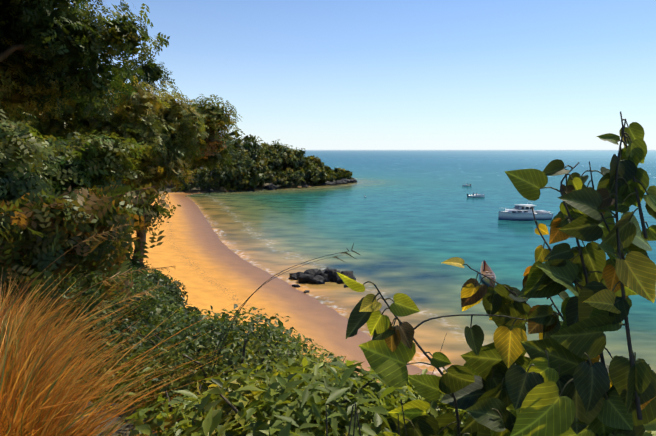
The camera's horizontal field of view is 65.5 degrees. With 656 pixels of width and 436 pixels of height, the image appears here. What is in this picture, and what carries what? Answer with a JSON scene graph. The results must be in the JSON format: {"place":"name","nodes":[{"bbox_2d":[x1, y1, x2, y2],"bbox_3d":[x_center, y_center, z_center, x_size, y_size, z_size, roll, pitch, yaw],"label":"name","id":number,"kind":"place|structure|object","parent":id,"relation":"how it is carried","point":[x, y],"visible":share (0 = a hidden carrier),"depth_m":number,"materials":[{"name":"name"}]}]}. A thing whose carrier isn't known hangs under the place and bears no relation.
{"place":"outdoors","nodes":[
{"label":"outdoors","id":0,"kind":"place"},
{"bbox_2d":[54,171,440,435],"bbox_3d":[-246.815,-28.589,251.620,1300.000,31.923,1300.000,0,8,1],"label":"terrain","id":1,"kind":"structure","parent":0,"point":[214,272],"depth_m":43.60,"materials":[{"name":"beige sand"}]},
{"bbox_2d":[0,0,241,343],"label":"tree foliage","id":2,"kind":"object","parent":1,"relation":"on","point":[52,115],"visible":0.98,"depth_m":22.27,"materials":[{"name":"green plant"}]},
{"bbox_2d":[0,263,258,435],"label":"dry grass","id":3,"kind":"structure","parent":1,"relation":"on","point":[46,388],"depth_m":2.88,"materials":[{"name":"brown plant"}]},
{"bbox_2d":[0,28,320,263],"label":"tree trunks","id":4,"kind":"object","parent":1,"relation":"on","point":[7,52],"visible":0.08,"depth_m":23.11,"materials":[{"name":"brown plant"}]},
{"bbox_2d":[0,225,446,409],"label":"grass stalks","id":5,"kind":"object","parent":1,"relation":"on","point":[146,290],"depth_m":3.33,"materials":[{"name":"brown plant"}]},
{"bbox_2d":[82,222,359,301],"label":"grass plumes","id":6,"kind":"object","parent":5,"relation":"attached to","point":[146,293],"depth_m":3.68,"materials":[{"name":"brown plant"}]},
{"bbox_2d":[103,128,352,251],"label":"tree foliage","id":7,"kind":"object","parent":1,"relation":"on","point":[265,161],"visible":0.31,"depth_m":161.91,"materials":[{"name":"green plant"}]},
{"bbox_2d":[191,177,356,292],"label":"shore rocks","id":8,"kind":"object","parent":1,"relation":"on","point":[317,276],"depth_m":47.31,"materials":[{"name":"grey stone"}]},
{"bbox_2d":[0,234,655,435],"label":"shrubs","id":9,"kind":"object","parent":1,"relation":"on","point":[296,392],"depth_m":3.58,"materials":[{"name":"green plant"}]},
{"bbox_2d":[326,111,655,435],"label":"plant","id":10,"kind":"object","parent":1,"relation":"on","point":[523,402],"depth_m":1.54,"materials":[{"name":"green plant"}]},
{"bbox_2d":[54,0,655,149],"label":"sky","id":11,"kind":"structure","parent":0,"point":[307,74],"materials":[{"name":"blue"}]},
{"bbox_2d":[185,150,655,375],"bbox_3d":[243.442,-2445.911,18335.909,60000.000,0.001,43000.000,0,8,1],"label":"sea water","id":12,"kind":"structure","parent":0,"point":[410,222],"depth_m":76.73,"materials":[{"name":"teal liquid"}]},
{"bbox_2d":[467,193,484,196],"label":"small boat","id":13,"kind":"object","parent":12,"relation":"on","point":[479,195],"visible":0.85,"depth_m":130.09,"materials":[{"name":"paint"}]},
{"bbox_2d":[480,260,495,286],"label":"boat","id":14,"kind":"object","parent":12,"relation":"on","point":[487,271],"visible":0.81,"depth_m":48.81,"materials":[{"name":"paint"}]},
{"bbox_2d":[498,202,552,219],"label":"motor yacht","id":15,"kind":"object","parent":12,"relation":"on","point":[520,212],"visible":0.81,"depth_m":88.22,"materials":[{"name":"paint"}]}
]}

